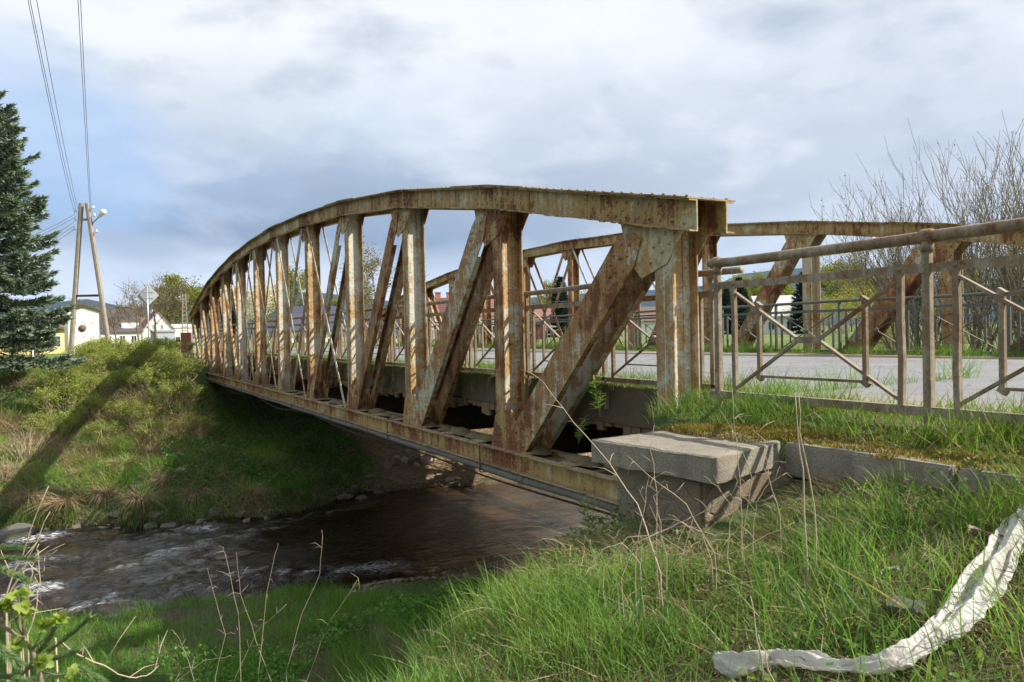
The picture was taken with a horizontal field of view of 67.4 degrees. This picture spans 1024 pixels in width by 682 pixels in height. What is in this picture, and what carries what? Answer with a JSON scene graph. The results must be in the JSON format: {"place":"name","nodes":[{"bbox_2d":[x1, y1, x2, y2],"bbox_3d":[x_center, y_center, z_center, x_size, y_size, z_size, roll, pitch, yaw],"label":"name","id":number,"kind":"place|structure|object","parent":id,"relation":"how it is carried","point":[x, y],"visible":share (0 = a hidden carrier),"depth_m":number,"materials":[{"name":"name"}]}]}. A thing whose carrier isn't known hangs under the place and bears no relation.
{"place":"outdoors","nodes":[
{"label":"outdoors","id":0,"kind":"place"},
{"bbox_2d":[0,483,617,630],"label":"river water","id":1,"kind":"structure","parent":0,"point":[408,533],"depth_m":18.80,"materials":[{"name":"liquid"}]},
{"bbox_2d":[0,523,36,541],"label":"rock","id":2,"kind":"object","parent":1,"relation":"in","point":[14,531],"visible":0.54,"depth_m":20.12,"materials":[{"name":"grey stone"}]},
{"bbox_2d":[351,573,501,602],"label":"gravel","id":3,"kind":"structure","parent":0,"point":[395,580],"depth_m":14.95,"materials":[{"name":"grey gravel"}]},
{"bbox_2d":[0,268,1015,338],"bbox_3d":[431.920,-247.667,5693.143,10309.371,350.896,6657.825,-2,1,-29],"label":"hills","id":4,"kind":"structure","parent":0,"point":[796,271],"depth_m":4448.68,"materials":[{"name":"green plant"}]},
{"bbox_2d":[0,322,1023,681],"bbox_3d":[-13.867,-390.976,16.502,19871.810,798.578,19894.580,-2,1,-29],"label":"ground","id":5,"kind":"structure","parent":0,"point":[394,484],"depth_m":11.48,"materials":[{"name":"green plant"}]},
{"bbox_2d":[0,454,31,484],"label":"dry brush","id":6,"kind":"object","parent":5,"relation":"on","point":[10,465],"visible":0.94,"depth_m":22.38,"materials":[{"name":"beige plant"}]},
{"bbox_2d":[0,486,48,681],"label":"dry stalk","id":7,"kind":"object","parent":5,"relation":"on","point":[6,634],"visible":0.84,"depth_m":2.30,"materials":[{"name":"beige plant"}]},
{"bbox_2d":[0,427,54,462],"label":"dry brush","id":8,"kind":"object","parent":5,"relation":"on","point":[20,454],"visible":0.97,"depth_m":23.76,"materials":[{"name":"beige plant"}]},
{"bbox_2d":[7,512,49,681],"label":"dry stalk","id":9,"kind":"object","parent":5,"relation":"on","point":[25,565],"visible":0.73,"depth_m":2.40,"materials":[{"name":"beige plant"}]},
{"bbox_2d":[0,483,63,511],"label":"straw tussock","id":10,"kind":"object","parent":5,"relation":"on","point":[29,495],"visible":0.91,"depth_m":21.78,"materials":[{"name":"beige plant"}]},
{"bbox_2d":[1,315,64,354],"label":"outbuilding","id":11,"kind":"structure","parent":5,"relation":"on","point":[61,346],"depth_m":65.60,"materials":[{"name":"yellow paint"}]},
{"bbox_2d":[26,550,40,678],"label":"dry stalk","id":12,"kind":"object","parent":5,"relation":"on","point":[27,637],"visible":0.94,"depth_m":2.30,"materials":[{"name":"beige plant"}]},
{"bbox_2d":[0,586,79,681],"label":"leafy bush","id":13,"kind":"object","parent":5,"relation":"on","point":[42,662],"visible":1,"depth_m":1.17,"materials":[{"name":"green plant"}]},
{"bbox_2d":[0,89,87,371],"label":"spruce tree","id":14,"kind":"object","parent":5,"relation":"on","point":[20,318],"visible":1,"depth_m":26.83,"materials":[{"name":"green plant"}]},
{"bbox_2d":[17,404,88,440],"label":"shrub","id":15,"kind":"object","parent":5,"relation":"on","point":[68,421],"visible":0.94,"depth_m":25.76,"materials":[{"name":"green plant"}]},
{"bbox_2d":[0,544,109,681],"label":"leafy plant","id":16,"kind":"object","parent":5,"relation":"on","point":[11,658],"visible":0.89,"depth_m":1.50,"materials":[{"name":"green plant"}]},
{"bbox_2d":[24,484,96,520],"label":"straw tussock","id":17,"kind":"object","parent":5,"relation":"on","point":[56,500],"visible":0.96,"depth_m":21.65,"materials":[{"name":"beige plant"}]},
{"bbox_2d":[24,373,98,416],"bbox_3d":[-16.137,1.940,27.421,2.377,1.556,2.670,-2,1,-39],"label":"shrub","id":18,"kind":"object","parent":5,"relation":"on","point":[73,391],"visible":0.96,"depth_m":27.18,"materials":[{"name":"green plant"}]},
{"bbox_2d":[44,364,99,384],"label":"shrub","id":19,"kind":"object","parent":5,"relation":"on","point":[75,369],"visible":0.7,"depth_m":28.65,"materials":[{"name":"green plant"}]},
{"bbox_2d":[64,305,100,353],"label":"transformer house","id":20,"kind":"structure","parent":5,"relation":"on","point":[87,322],"depth_m":60.78,"materials":[{"name":"paint"}]},
{"bbox_2d":[69,203,109,353],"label":"power pole","id":21,"kind":"object","parent":5,"relation":"on","point":[80,220],"visible":0.99,"depth_m":49.86,"materials":[{"name":"concrete"}]},
{"bbox_2d":[56,338,122,367],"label":"shrub","id":22,"kind":"object","parent":5,"relation":"on","point":[79,351],"visible":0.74,"depth_m":30.64,"materials":[{"name":"green plant"}]},
{"bbox_2d":[68,391,120,421],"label":"shrub","id":23,"kind":"object","parent":5,"relation":"on","point":[95,404],"visible":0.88,"depth_m":26.73,"materials":[{"name":"green plant"}]},
{"bbox_2d":[66,367,131,397],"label":"shrub","id":24,"kind":"object","parent":5,"relation":"on","point":[112,378],"visible":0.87,"depth_m":28.21,"materials":[{"name":"green plant"}]},
{"bbox_2d":[80,419,123,440],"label":"shrub","id":25,"kind":"object","parent":5,"relation":"on","point":[92,429],"visible":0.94,"depth_m":25.75,"materials":[{"name":"green plant"}]},
{"bbox_2d":[81,334,128,357],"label":"shrub","id":26,"kind":"object","parent":5,"relation":"on","point":[115,341],"visible":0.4,"depth_m":31.72,"materials":[{"name":"green plant"}]},
{"bbox_2d":[82,481,131,506],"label":"straw tussock","id":27,"kind":"object","parent":5,"relation":"on","point":[107,492],"visible":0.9,"depth_m":22.08,"materials":[{"name":"beige plant"}]},
{"bbox_2d":[54,616,167,681],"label":"dry stalk","id":28,"kind":"object","parent":5,"relation":"on","point":[68,648],"visible":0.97,"depth_m":2.13,"materials":[{"name":"beige plant"}]},
{"bbox_2d":[0,375,222,470],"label":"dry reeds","id":29,"kind":"object","parent":5,"relation":"on","point":[154,438],"visible":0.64,"depth_m":25.72,"materials":[{"name":"green plant"}]},
{"bbox_2d":[96,300,129,342],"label":"bare tree","id":30,"kind":"object","parent":5,"relation":"on","point":[112,318],"visible":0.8,"depth_m":83.55,"materials":[{"name":"brown plant"}]},
{"bbox_2d":[84,346,143,372],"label":"shrub","id":31,"kind":"object","parent":5,"relation":"on","point":[103,361],"visible":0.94,"depth_m":29.73,"materials":[{"name":"green plant"}]},
{"bbox_2d":[95,306,143,346],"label":"house","id":32,"kind":"structure","parent":5,"relation":"on","point":[125,330],"depth_m":116.19,"materials":[{"name":"white paint"}]},
{"bbox_2d":[97,451,147,476],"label":"straw tussock","id":33,"kind":"object","parent":5,"relation":"on","point":[113,461],"visible":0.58,"depth_m":23.40,"materials":[{"name":"beige plant"}]},
{"bbox_2d":[107,335,174,369],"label":"shrub","id":34,"kind":"object","parent":5,"relation":"on","point":[132,348],"visible":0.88,"depth_m":30.24,"materials":[{"name":"green plant"}]},
{"bbox_2d":[114,284,169,342],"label":"bare tree","id":35,"kind":"object","parent":5,"relation":"on","point":[132,308],"visible":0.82,"depth_m":88.27,"materials":[{"name":"brown plant"}]},
{"bbox_2d":[113,396,171,425],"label":"shrub","id":36,"kind":"object","parent":5,"relation":"on","point":[142,408],"visible":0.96,"depth_m":26.53,"materials":[{"name":"green plant"}]},
{"bbox_2d":[107,485,179,516],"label":"straw tussock","id":37,"kind":"object","parent":5,"relation":"on","point":[131,497],"visible":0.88,"depth_m":21.81,"materials":[{"name":"plant"}]},
{"bbox_2d":[113,274,176,337],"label":"bare tree","id":38,"kind":"object","parent":5,"relation":"on","point":[163,301],"visible":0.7,"depth_m":108.89,"materials":[{"name":"brown plant"}]},
{"bbox_2d":[136,285,158,340],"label":"road sign","id":39,"kind":"object","parent":5,"relation":"on","point":[147,295],"visible":0.95,"depth_m":41.95,"materials":[{"name":"white metal"}]},
{"bbox_2d":[113,360,182,394],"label":"shrub","id":40,"kind":"object","parent":5,"relation":"on","point":[140,375],"visible":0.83,"depth_m":28.44,"materials":[{"name":"green plant"}]},
{"bbox_2d":[134,417,176,437],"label":"shrub","id":41,"kind":"object","parent":5,"relation":"on","point":[162,425],"visible":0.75,"depth_m":25.73,"materials":[{"name":"green plant"}]},
{"bbox_2d":[141,310,175,338],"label":"house","id":42,"kind":"structure","parent":5,"relation":"on","point":[165,325],"depth_m":124.26,"materials":[{"name":"white paint"}]},
{"bbox_2d":[135,336,185,358],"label":"shrub","id":43,"kind":"object","parent":5,"relation":"on","point":[168,346],"visible":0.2,"depth_m":32.21,"materials":[{"name":"green plant"}]},
{"bbox_2d":[149,330,174,339],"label":"garage","id":44,"kind":"structure","parent":5,"relation":"on","point":[168,334],"depth_m":110.32,"materials":[{"name":"white paint"}]},
{"bbox_2d":[0,485,337,530],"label":"overhanging grass","id":45,"kind":"structure","parent":5,"relation":"on","point":[167,516],"depth_m":21.58,"materials":[{"name":"green plant"}]},
{"bbox_2d":[138,271,202,323],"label":"leafy tree","id":46,"kind":"object","parent":5,"relation":"on","point":[172,278],"visible":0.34,"depth_m":173.46,"materials":[{"name":"green plant"}]},
{"bbox_2d":[142,348,200,374],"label":"shrub","id":47,"kind":"object","parent":5,"relation":"on","point":[162,355],"visible":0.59,"depth_m":30.50,"materials":[{"name":"green plant"}]},
{"bbox_2d":[151,276,194,323],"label":"leafy tree","id":48,"kind":"object","parent":5,"relation":"on","point":[173,314],"visible":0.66,"depth_m":167.73,"materials":[{"name":"green plant"}]},
{"bbox_2d":[144,376,203,405],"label":"shrub","id":49,"kind":"object","parent":5,"relation":"on","point":[180,385],"visible":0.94,"depth_m":28.00,"materials":[{"name":"green plant"}]},
{"bbox_2d":[140,350,208,386],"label":"shrub","id":50,"kind":"object","parent":5,"relation":"on","point":[187,369],"visible":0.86,"depth_m":29.35,"materials":[{"name":"green plant"}]},
{"bbox_2d":[171,324,191,341],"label":"house","id":51,"kind":"structure","parent":5,"relation":"on","point":[177,328],"depth_m":147.62,"materials":[{"name":"paint"}]},
{"bbox_2d":[180,332,191,356],"bbox_3d":[-16.750,0.296,39.532,0.650,1.459,0.095,-1,1,14],"label":"sheet board","id":52,"kind":"object","parent":5,"relation":"on","point":[186,338],"visible":0.63,"depth_m":39.48,"materials":[{"name":"orange paint"}]},
{"bbox_2d":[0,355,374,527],"bbox_3d":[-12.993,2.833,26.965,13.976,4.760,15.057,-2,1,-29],"label":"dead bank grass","id":53,"kind":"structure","parent":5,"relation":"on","point":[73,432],"depth_m":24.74,"materials":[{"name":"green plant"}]},
{"bbox_2d":[164,480,222,511],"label":"straw tussock","id":54,"kind":"object","parent":5,"relation":"on","point":[194,493],"visible":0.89,"depth_m":22.11,"materials":[{"name":"beige plant"}]},
{"bbox_2d":[170,411,219,433],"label":"shrub","id":55,"kind":"object","parent":5,"relation":"on","point":[192,418],"visible":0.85,"depth_m":26.37,"materials":[{"name":"green plant"}]},
{"bbox_2d":[0,356,500,526],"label":"bank grass","id":56,"kind":"structure","parent":5,"relation":"on","point":[273,450],"depth_m":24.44,"materials":[{"name":"green plant"}]},
{"bbox_2d":[222,478,278,508],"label":"straw tussock","id":57,"kind":"object","parent":5,"relation":"on","point":[258,489],"visible":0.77,"depth_m":22.67,"materials":[{"name":"plant"}]},
{"bbox_2d":[247,279,275,320],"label":"blossom tree","id":58,"kind":"object","parent":5,"relation":"on","point":[269,301],"visible":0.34,"depth_m":94.33,"materials":[{"name":"beige plant"}]},
{"bbox_2d":[54,574,510,681],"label":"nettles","id":59,"kind":"object","parent":5,"relation":"on","point":[422,598],"visible":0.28,"depth_m":11.42,"materials":[{"name":"green plant"}]},
{"bbox_2d":[271,262,324,313],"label":"leafy tree","id":60,"kind":"object","parent":5,"relation":"on","point":[302,282],"visible":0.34,"depth_m":149.02,"materials":[{"name":"green plant"}]},
{"bbox_2d":[290,304,346,342],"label":"house","id":61,"kind":"structure","parent":5,"relation":"on","point":[299,309],"depth_m":105.24,"materials":[{"name":"grey metal"}]},
{"bbox_2d":[337,236,429,337],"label":"leafy tree","id":62,"kind":"object","parent":5,"relation":"on","point":[367,291],"visible":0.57,"depth_m":148.73,"materials":[{"name":"green plant"}]},
{"bbox_2d":[273,412,590,491],"bbox_3d":[-3.460,3.122,30.633,10.104,3.742,12.837,-2,1,-29],"label":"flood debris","id":63,"kind":"object","parent":5,"relation":"on","point":[368,441],"visible":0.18,"depth_m":26.74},
{"bbox_2d":[430,292,448,338],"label":"house","id":64,"kind":"structure","parent":5,"relation":"on","point":[438,298],"depth_m":110.08,"materials":[{"name":"red tile"}]},
{"bbox_2d":[548,275,568,336],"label":"spruce tree","id":65,"kind":"object","parent":5,"relation":"on","point":[563,297],"visible":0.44,"depth_m":99.39,"materials":[{"name":"green plant"}]},
{"bbox_2d":[576,494,601,531],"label":"weed","id":66,"kind":"object","parent":5,"relation":"on","point":[585,509],"visible":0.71,"depth_m":6.02,"materials":[{"name":"green plant"}]},
{"bbox_2d":[520,369,663,608],"bbox_3d":[0.417,0.677,3.653,0.216,1.084,0.823,-2,1,-45],"label":"dry stalk","id":67,"kind":"object","parent":5,"relation":"on","point":[626,490],"visible":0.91,"depth_m":3.48,"materials":[{"name":"beige plant"}]},
{"bbox_2d":[587,372,608,415],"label":"weed","id":68,"kind":"object","parent":5,"relation":"on","point":[595,395],"visible":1,"depth_m":7.90,"materials":[{"name":"green plant"}]},
{"bbox_2d":[404,505,829,680],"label":"dry tangle","id":69,"kind":"object","parent":5,"relation":"on","point":[659,525],"visible":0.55,"depth_m":3.88,"materials":[{"name":"green plant"}]},
{"bbox_2d":[623,307,655,334],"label":"house","id":70,"kind":"structure","parent":5,"relation":"on","point":[652,322],"depth_m":116.04,"materials":[{"name":"white tile"}]},
{"bbox_2d":[642,404,675,610],"bbox_3d":[0.623,0.739,3.314,0.148,0.962,0.106,-2,1,-29],"label":"dry stalk","id":71,"kind":"object","parent":5,"relation":"on","point":[656,514],"visible":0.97,"depth_m":3.33,"materials":[{"name":"beige plant"}]},
{"bbox_2d":[316,450,1023,681],"bbox_3d":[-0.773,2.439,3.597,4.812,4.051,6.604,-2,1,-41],"label":"foreground grass","id":72,"kind":"structure","parent":5,"relation":"on","point":[553,600],"depth_m":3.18,"materials":[{"name":"green plant"}]},
{"bbox_2d":[627,455,716,604],"bbox_3d":[0.679,0.812,3.232,0.371,0.664,0.067,-1,1,-2],"label":"dry stalk","id":73,"kind":"object","parent":5,"relation":"on","point":[693,518],"visible":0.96,"depth_m":3.25,"materials":[{"name":"beige plant"}]},
{"bbox_2d":[375,338,1023,356],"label":"verge grass","id":74,"kind":"structure","parent":5,"relation":"on","point":[772,349],"depth_m":16.18,"materials":[{"name":"green plant"}]},
{"bbox_2d":[722,289,730,333],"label":"spruce tree","id":75,"kind":"object","parent":5,"relation":"on","point":[726,293],"visible":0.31,"depth_m":89.63,"materials":[{"name":"green plant"}]},
{"bbox_2d":[724,276,749,334],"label":"spruce tree","id":76,"kind":"object","parent":5,"relation":"on","point":[742,291],"visible":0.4,"depth_m":84.47,"materials":[{"name":"green plant"}]},
{"bbox_2d":[726,391,757,577],"bbox_3d":[1.018,0.642,3.430,0.119,0.862,0.160,-1,1,-5],"label":"dry stalk","id":77,"kind":"object","parent":5,"relation":"on","point":[740,491],"visible":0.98,"depth_m":3.41,"materials":[{"name":"beige plant"}]},
{"bbox_2d":[719,409,766,566],"bbox_3d":[1.049,0.685,3.450,0.200,0.754,0.100,-1,1,0],"label":"dry stalk","id":78,"kind":"object","parent":5,"relation":"on","point":[746,483],"visible":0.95,"depth_m":3.49,"materials":[{"name":"beige plant"}]},
{"bbox_2d":[727,267,767,300],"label":"leafy tree","id":79,"kind":"object","parent":5,"relation":"on","point":[754,290],"visible":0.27,"depth_m":119.37,"materials":[{"name":"green plant"}]},
{"bbox_2d":[750,295,801,333],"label":"house","id":80,"kind":"structure","parent":5,"relation":"on","point":[784,298],"depth_m":89.04,"materials":[{"name":"white paint"}]},
{"bbox_2d":[795,393,808,594],"bbox_3d":[1.154,0.625,3.054,0.044,0.839,0.015,-1,1,-2],"label":"dry stalk","id":81,"kind":"object","parent":5,"relation":"on","point":[806,553],"visible":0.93,"depth_m":3.05,"materials":[{"name":"beige plant"}]},
{"bbox_2d":[787,271,822,333],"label":"spruce tree","id":82,"kind":"object","parent":5,"relation":"on","point":[795,316],"visible":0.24,"depth_m":77.75,"materials":[{"name":"green plant"}]},
{"bbox_2d":[591,427,1023,527],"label":"bridge abutment","id":83,"kind":"object","parent":5,"relation":"on","point":[690,461],"visible":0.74,"depth_m":4.32,"materials":[{"name":"concrete"}]},
{"bbox_2d":[189,184,1023,515],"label":"truss bridge","id":84,"kind":"structure","parent":83,"relation":"on","point":[663,244],"depth_m":12.07,"materials":[{"name":"paint"}]},
{"bbox_2d":[222,352,613,412],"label":"hanging grass","id":85,"kind":"structure","parent":84,"relation":"hanging from","point":[478,376],"depth_m":11.26,"materials":[{"name":"green plant"}]},
{"bbox_2d":[210,348,823,393],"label":"deck edge grass","id":86,"kind":"structure","parent":84,"relation":"on","point":[484,365],"depth_m":8.43,"materials":[{"name":"green plant"}]},
{"bbox_2d":[655,412,1023,475],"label":"moss","id":87,"kind":"object","parent":83,"relation":"on","point":[773,432],"visible":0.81,"depth_m":4.43,"materials":[{"name":"green plant"}]},
{"bbox_2d":[798,395,818,587],"bbox_3d":[1.201,0.621,3.103,0.073,0.807,0.010,-1,1,-3],"label":"dry stalk","id":88,"kind":"object","parent":5,"relation":"on","point":[812,497],"visible":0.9,"depth_m":3.10,"materials":[{"name":"beige plant"}]},
{"bbox_2d":[802,256,857,328],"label":"leafy tree","id":89,"kind":"object","parent":5,"relation":"on","point":[824,286],"visible":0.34,"depth_m":104.83,"materials":[{"name":"green plant"}]},
{"bbox_2d":[640,374,1023,462],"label":"verge grass","id":90,"kind":"structure","parent":5,"relation":"on","point":[757,408],"depth_m":4.87,"materials":[{"name":"green plant"}]},
{"bbox_2d":[821,292,860,333],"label":"bush","id":91,"kind":"object","parent":5,"relation":"on","point":[828,306],"visible":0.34,"depth_m":69.87,"materials":[{"name":"green plant"}]},
{"bbox_2d":[823,250,884,331],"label":"leafy tree","id":92,"kind":"object","parent":5,"relation":"on","point":[838,284],"visible":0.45,"depth_m":84.12,"materials":[{"name":"green plant"}]},
{"bbox_2d":[833,281,877,329],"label":"bush","id":93,"kind":"object","parent":5,"relation":"on","point":[859,302],"visible":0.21,"depth_m":62.19,"materials":[{"name":"green plant"}]},
{"bbox_2d":[700,217,1023,429],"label":"railing","id":94,"kind":"object","parent":5,"relation":"on","point":[926,240],"visible":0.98,"depth_m":4.63,"materials":[{"name":"metal"}]},
{"bbox_2d":[712,505,1023,678],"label":"cloth strip","id":95,"kind":"object","parent":5,"relation":"on","point":[819,662],"visible":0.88,"depth_m":2.50,"materials":[{"name":"white fabric"}]},
{"bbox_2d":[809,155,991,353],"bbox_3d":[18.799,-2.459,37.976,8.723,13.243,7.592,-2,1,-29],"label":"willow tree","id":96,"kind":"object","parent":5,"relation":"on","point":[883,285],"visible":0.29,"depth_m":37.18,"materials":[{"name":"brown plant"}]},
{"bbox_2d":[878,595,925,615],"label":"dry leaf","id":97,"kind":"object","parent":5,"relation":"on","point":[915,609],"visible":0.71,"depth_m":2.60,"materials":[{"name":"grey plant"}]},
{"bbox_2d":[820,118,1023,351],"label":"willow tree","id":98,"kind":"object","parent":5,"relation":"on","point":[972,272],"visible":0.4,"depth_m":34.56,"materials":[{"name":"brown plant"}]},
{"bbox_2d":[897,422,1023,542],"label":"grass","id":99,"kind":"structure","parent":5,"relation":"on","point":[1000,504],"depth_m":3.15,"materials":[{"name":"green plant"}]},
{"bbox_2d":[933,160,1023,355],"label":"willow tree","id":100,"kind":"object","parent":5,"relation":"on","point":[1015,281],"visible":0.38,"depth_m":32.64,"materials":[{"name":"brown plant"}]},
{"bbox_2d":[968,525,1003,538],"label":"dry leaf","id":101,"kind":"object","parent":5,"relation":"on","point":[974,532],"visible":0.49,"depth_m":2.96,"materials":[{"name":"beige plant"}]},
{"bbox_2d":[958,113,1023,340],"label":"willow tree","id":102,"kind":"object","parent":5,"relation":"on","point":[994,200],"visible":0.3,"depth_m":35.98,"materials":[{"name":"brown plant"}]},
{"bbox_2d":[0,0,1023,307],"label":"sky","id":103,"kind":"structure","parent":0,"point":[212,125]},
{"bbox_2d":[248,346,1023,412],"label":"road","id":104,"kind":"structure","parent":0,"point":[989,373],"depth_m":9.96,"materials":[{"name":"grey asphalt"}]},
{"bbox_2d":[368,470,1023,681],"bbox_3d":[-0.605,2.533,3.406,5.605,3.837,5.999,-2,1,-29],"label":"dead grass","id":105,"kind":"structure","parent":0,"point":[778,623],"depth_m":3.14,"materials":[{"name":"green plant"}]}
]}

